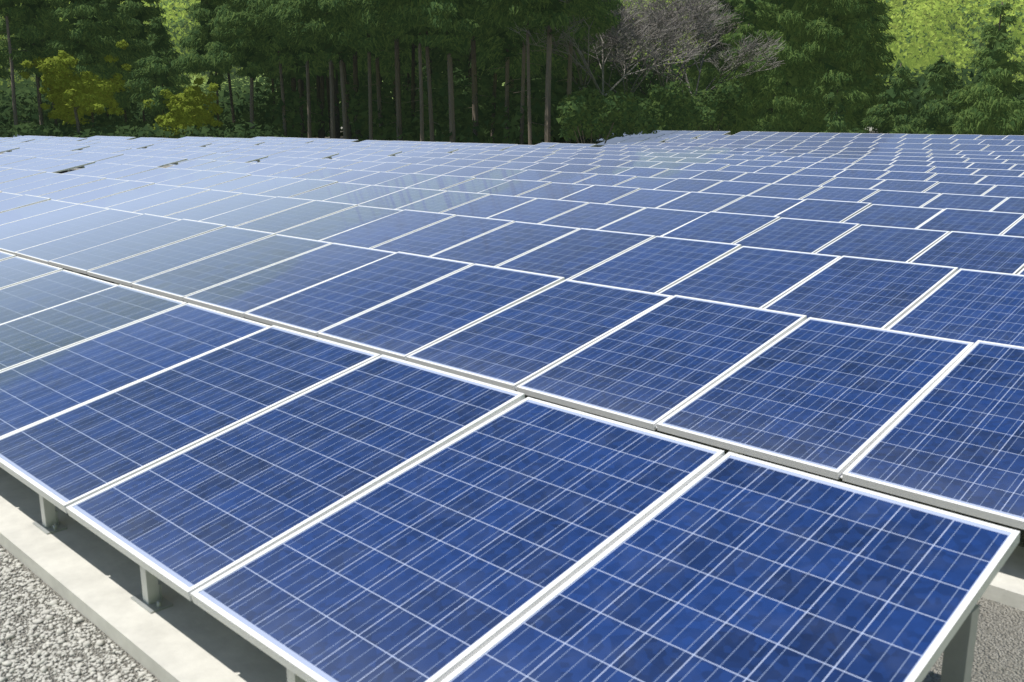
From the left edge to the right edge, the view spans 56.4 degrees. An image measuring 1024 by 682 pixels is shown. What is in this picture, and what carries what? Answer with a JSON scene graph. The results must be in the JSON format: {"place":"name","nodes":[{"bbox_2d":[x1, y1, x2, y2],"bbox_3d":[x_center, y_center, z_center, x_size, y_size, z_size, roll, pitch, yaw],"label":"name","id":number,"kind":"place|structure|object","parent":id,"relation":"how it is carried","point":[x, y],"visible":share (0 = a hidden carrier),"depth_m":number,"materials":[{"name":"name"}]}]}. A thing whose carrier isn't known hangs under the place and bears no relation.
{"place":"outdoors","nodes":[
{"label":"outdoors","id":0,"kind":"place"},
{"bbox_2d":[0,166,1023,681],"bbox_3d":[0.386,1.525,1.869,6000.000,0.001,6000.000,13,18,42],"label":"gravel ground","id":1,"kind":"structure","parent":0,"point":[998,652],"depth_m":3.58,"materials":[{"name":"grey gravel"}]},
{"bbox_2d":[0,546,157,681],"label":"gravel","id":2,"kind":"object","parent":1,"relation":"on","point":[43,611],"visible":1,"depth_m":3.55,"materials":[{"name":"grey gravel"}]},
{"bbox_2d":[0,467,286,681],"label":"concrete footing row","id":3,"kind":"object","parent":1,"relation":"on","point":[93,578],"depth_m":3.70,"materials":[{"name":"grey concrete"}]},
{"bbox_2d":[0,251,1019,681],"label":"solar table","id":4,"kind":"object","parent":3,"relation":"on","point":[300,507],"visible":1,"depth_m":3.30,"materials":[{"name":"blue glass"}]},
{"bbox_2d":[981,545,1023,610],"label":"concrete footing row","id":5,"kind":"object","parent":1,"relation":"on","point":[1006,586],"depth_m":3.87,"materials":[{"name":"grey concrete"}]},
{"bbox_2d":[0,191,1023,529],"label":"solar table","id":6,"kind":"object","parent":5,"relation":"on","point":[936,421],"visible":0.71,"depth_m":5.90,"materials":[{"name":"blue glass"}]},
{"bbox_2d":[0,66,1023,124],"bbox_3d":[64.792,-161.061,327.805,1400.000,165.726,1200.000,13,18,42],"label":"hillside ground","id":7,"kind":"structure","parent":0,"point":[204,85],"depth_m":141.16,"materials":[{"name":"green plant"}]},
{"bbox_2d":[0,0,1023,90],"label":"foliage","id":8,"kind":"object","parent":7,"relation":"on","point":[925,32],"visible":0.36,"depth_m":108.76,"materials":[{"name":"green plant"}]},
{"bbox_3d":[-8.890,-2.350,18.629,37.480,0.365,1.565,13,18,42],"label":"row of concrete footings","id":9,"kind":"object","parent":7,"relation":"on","visible":0},
{"bbox_2d":[0,167,1023,346],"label":"solar table","id":10,"kind":"object","parent":9,"relation":"on","point":[966,305],"visible":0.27,"depth_m":9.22,"materials":[{"name":"blue glass"}]},
{"bbox_3d":[-11.661,-3.808,24.745,50.200,0.365,1.565,13,18,42],"label":"row of concrete footings","id":11,"kind":"object","parent":7,"relation":"on","visible":0},
{"bbox_2d":[0,154,94,172],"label":"solar table","id":12,"kind":"object","parent":11,"relation":"on","point":[34,163],"visible":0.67,"depth_m":26.24,"materials":[{"name":"blue glass"}]},
{"bbox_2d":[62,163,1023,274],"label":"solar table","id":13,"kind":"object","parent":11,"relation":"on","point":[985,252],"visible":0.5,"depth_m":12.38,"materials":[{"name":"blue glass"}]},
{"bbox_3d":[-14.432,-5.266,30.861,62.920,0.365,1.565,13,18,42],"label":"row of concrete footings","id":14,"kind":"object","parent":7,"relation":"on","visible":0},
{"bbox_2d":[0,146,19,152],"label":"solar table","id":15,"kind":"object","parent":14,"relation":"on","point":[6,149],"visible":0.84,"depth_m":35.49,"materials":[{"name":"glass"}]},
{"bbox_2d":[1,148,187,171],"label":"solar table","id":16,"kind":"object","parent":14,"relation":"on","point":[102,158],"visible":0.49,"depth_m":29.60,"materials":[{"name":"blue glass"}]},
{"bbox_2d":[167,159,1023,236],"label":"solar table","id":17,"kind":"object","parent":14,"relation":"on","point":[977,221],"visible":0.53,"depth_m":15.24,"materials":[{"name":"blue glass"}]},
{"bbox_3d":[-15.386,-6.318,35.272,70.590,0.365,1.565,13,18,42],"label":"row of concrete footings","id":18,"kind":"object","parent":7,"relation":"on","visible":0},
{"bbox_2d":[0,141,89,153],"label":"solar table","id":19,"kind":"object","parent":18,"relation":"on","point":[22,145],"visible":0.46,"depth_m":39.49,"materials":[{"name":"blue glass"}]},
{"bbox_2d":[78,146,267,165],"bbox_3d":[-12.251,-6.125,32.314,12.100,0.619,1.628,13,18,42],"label":"solar table","id":20,"kind":"object","parent":18,"relation":"on","point":[190,155],"visible":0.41,"depth_m":31.55,"materials":[{"name":"blue glass"}]},
{"bbox_2d":[258,157,1023,212],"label":"solar table","id":21,"kind":"object","parent":18,"relation":"on","point":[946,200],"visible":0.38,"depth_m":17.89,"materials":[{"name":"blue glass"}]},
{"bbox_3d":[-11.764,-6.345,35.386,65.540,0.365,1.565,13,18,42],"label":"row of concrete footings","id":22,"kind":"object","parent":7,"relation":"on","visible":0},
{"bbox_2d":[0,137,34,141],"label":"solar table","id":23,"kind":"object","parent":22,"relation":"on","point":[9,139],"visible":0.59,"depth_m":48.68,"materials":[{"name":"glass"}]},
{"bbox_2d":[24,139,153,150],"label":"solar table","id":24,"kind":"object","parent":22,"relation":"on","point":[104,144],"visible":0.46,"depth_m":42.25,"materials":[{"name":"blue glass"}]},
{"bbox_2d":[146,145,338,162],"bbox_3d":[-10.445,-6.557,34.134,12.100,0.616,1.627,13,18,42],"label":"solar table","id":25,"kind":"object","parent":22,"relation":"on","point":[270,154],"visible":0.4,"depth_m":33.23,"materials":[{"name":"blue glass"}]},
{"bbox_2d":[335,154,1023,197],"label":"solar table","id":26,"kind":"object","parent":22,"relation":"on","point":[942,187],"visible":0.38,"depth_m":20.44,"materials":[{"name":"blue glass"}]},
{"bbox_3d":[-8.289,-6.405,35.639,60.900,0.365,1.565,13,18,42],"label":"row of concrete footings","id":27,"kind":"object","parent":7,"relation":"on","visible":0},
{"bbox_2d":[13,135,86,140],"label":"solar table","id":28,"kind":"object","parent":27,"relation":"on","point":[52,138],"visible":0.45,"depth_m":52.05,"materials":[{"name":"blue glass"}]},
{"bbox_2d":[81,138,211,148],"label":"solar table","id":29,"kind":"object","parent":27,"relation":"on","point":[156,143],"visible":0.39,"depth_m":44.01,"materials":[{"name":"blue glass"}]},
{"bbox_2d":[206,143,401,158],"bbox_3d":[-8.640,-6.990,35.954,12.100,0.614,1.628,13,18,42],"label":"solar table","id":30,"kind":"object","parent":27,"relation":"on","point":[344,152],"visible":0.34,"depth_m":35.22,"materials":[{"name":"blue glass"}]},
{"bbox_2d":[401,152,1023,185],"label":"solar table","id":31,"kind":"object","parent":27,"relation":"on","point":[941,177],"visible":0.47,"depth_m":22.91,"materials":[{"name":"blue glass"}]},
{"bbox_3d":[-4.666,-6.433,35.753,55.850,0.365,1.565,13,18,42],"label":"row of concrete footings","id":32,"kind":"object","parent":7,"relation":"on","visible":0},
{"bbox_2d":[85,136,135,139],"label":"solar table","id":33,"kind":"object","parent":32,"relation":"on","point":[114,137],"visible":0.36,"depth_m":52.76,"materials":[{"name":"blue glass"}]},
{"bbox_2d":[132,137,264,145],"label":"solar table","id":34,"kind":"object","parent":32,"relation":"on","point":[213,142],"visible":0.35,"depth_m":45.84,"materials":[{"name":"blue glass"}]},
{"bbox_2d":[264,142,457,155],"bbox_3d":[-6.834,-7.423,37.774,12.100,0.612,1.627,13,18,42],"label":"solar table","id":35,"kind":"object","parent":32,"relation":"on","point":[405,150],"visible":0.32,"depth_m":37.19,"materials":[{"name":"blue glass"}]},
{"bbox_2d":[460,149,1023,176],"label":"solar table","id":36,"kind":"object","parent":32,"relation":"on","point":[927,169],"visible":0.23,"depth_m":25.42,"materials":[{"name":"blue glass"}]},
{"bbox_2d":[312,127,888,144],"bbox_3d":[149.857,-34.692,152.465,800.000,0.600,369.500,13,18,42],"label":"rising ground","id":37,"kind":"structure","parent":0,"point":[562,139],"depth_m":54.95,"materials":[{"name":"green plant"}]},
{"bbox_3d":[-0.828,-6.412,35.665,50.200,0.365,1.565,13,18,42],"label":"row of concrete footings","id":38,"kind":"object","parent":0,"visible":0},
{"bbox_2d":[178,137,312,144],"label":"solar table","id":39,"kind":"object","parent":38,"relation":"on","point":[266,141],"visible":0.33,"depth_m":47.62,"materials":[{"name":"blue glass"}]},
{"bbox_2d":[315,141,508,152],"bbox_3d":[-5.029,-7.861,39.593,12.100,0.620,1.627,13,18,42],"label":"solar table","id":40,"kind":"object","parent":38,"relation":"on","point":[461,148],"visible":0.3,"depth_m":39.05,"materials":[{"name":"blue glass"}]},
{"bbox_2d":[512,148,1023,169],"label":"solar table","id":41,"kind":"object","parent":38,"relation":"on","point":[1004,166],"visible":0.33,"depth_m":27.74,"materials":[{"name":"blue glass"}]},
{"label":"row of concrete footings","id":42,"kind":"object","parent":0,"visible":0},
{"bbox_2d":[254,137,357,142],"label":"solar table","id":43,"kind":"object","parent":42,"relation":"on","point":[314,140],"visible":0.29,"depth_m":48.76,"materials":[{"name":"blue glass"}]},
{"bbox_2d":[361,140,554,150],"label":"solar table","id":44,"kind":"object","parent":42,"relation":"on","point":[513,147],"visible":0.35,"depth_m":40.73,"materials":[{"name":"blue glass"}]},
{"bbox_2d":[559,146,1023,163],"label":"solar table","id":45,"kind":"object","parent":42,"relation":"on","point":[934,159],"visible":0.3,"depth_m":30.26,"materials":[{"name":"blue glass"}]},
{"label":"row of concrete footings","id":46,"kind":"object","parent":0,"visible":0},
{"bbox_2d":[536,142,595,148],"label":"solar table","id":47,"kind":"object","parent":46,"relation":"on","point":[558,145],"visible":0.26,"depth_m":40.34,"materials":[{"name":"blue glass"}]},
{"bbox_2d":[602,144,1023,159],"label":"solar table","id":48,"kind":"object","parent":46,"relation":"on","point":[1011,157],"visible":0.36,"depth_m":32.52,"materials":[{"name":"blue glass"}]},
{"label":"row of concrete footings","id":49,"kind":"object","parent":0,"visible":0},
{"bbox_2d":[639,142,1023,155],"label":"solar table","id":50,"kind":"object","parent":49,"relation":"on","point":[960,152],"visible":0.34,"depth_m":34.66,"materials":[{"name":"blue glass"}]},
{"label":"row of concrete footings","id":51,"kind":"object","parent":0,"visible":0},
{"bbox_2d":[595,137,668,145],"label":"solar table","id":52,"kind":"object","parent":51,"relation":"on","point":[627,140],"visible":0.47,"depth_m":43.88,"materials":[{"name":"blue glass"}]},
{"bbox_2d":[670,138,1023,151],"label":"solar table","id":53,"kind":"object","parent":51,"relation":"on","point":[973,147],"visible":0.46,"depth_m":36.67,"materials":[{"name":"blue glass"}]},
{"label":"row of concrete footings","id":54,"kind":"object","parent":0,"visible":0},
{"bbox_2d":[596,134,700,142],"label":"solar table","id":55,"kind":"object","parent":54,"relation":"on","point":[672,137],"visible":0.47,"depth_m":45.77,"materials":[{"name":"blue glass"}]},
{"bbox_2d":[703,135,1023,145],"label":"solar table","id":56,"kind":"object","parent":54,"relation":"on","point":[887,140],"visible":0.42,"depth_m":39.06,"materials":[{"name":"blue glass"}]},
{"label":"row of concrete footings","id":57,"kind":"object","parent":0,"visible":0},
{"bbox_2d":[612,130,730,138],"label":"solar table","id":58,"kind":"object","parent":57,"relation":"on","point":[703,134],"visible":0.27,"depth_m":47.62,"materials":[{"name":"blue glass"}]},
{"bbox_2d":[734,131,1023,139],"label":"solar table","id":59,"kind":"object","parent":57,"relation":"on","point":[956,136],"visible":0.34,"depth_m":41.16,"materials":[{"name":"blue glass"}]},
{"label":"forest floor","id":60,"kind":"structure","parent":0,"visible":0},
{"bbox_2d":[18,39,223,137],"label":"broadleaf tree","id":61,"kind":"object","parent":60,"relation":"on","point":[71,96],"visible":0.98,"depth_m":56.72,"materials":[{"name":"green plant"}]},
{"bbox_2d":[0,0,744,144],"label":"trees","id":62,"kind":"object","parent":60,"relation":"on","point":[331,48],"visible":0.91,"depth_m":54.14,"materials":[{"name":"green plant"}]},
{"bbox_2d":[0,46,1023,144],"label":"shrubs","id":63,"kind":"object","parent":60,"relation":"on","point":[266,123],"visible":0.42,"depth_m":56.27,"materials":[{"name":"green plant"}]},
{"bbox_2d":[507,0,784,142],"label":"bare deciduous tree","id":64,"kind":"object","parent":60,"relation":"on","point":[660,25],"visible":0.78,"depth_m":51.34,"materials":[{"name":"grey plant"}]},
{"bbox_2d":[552,76,746,146],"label":"evergreen shrubs","id":65,"kind":"object","parent":60,"relation":"on","point":[586,113],"visible":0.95,"depth_m":49.97,"materials":[{"name":"green plant"}]},
{"bbox_2d":[712,0,1023,135],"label":"tree","id":66,"kind":"object","parent":60,"relation":"on","point":[834,55],"visible":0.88,"depth_m":51.63,"materials":[{"name":"green plant"}]}
]}

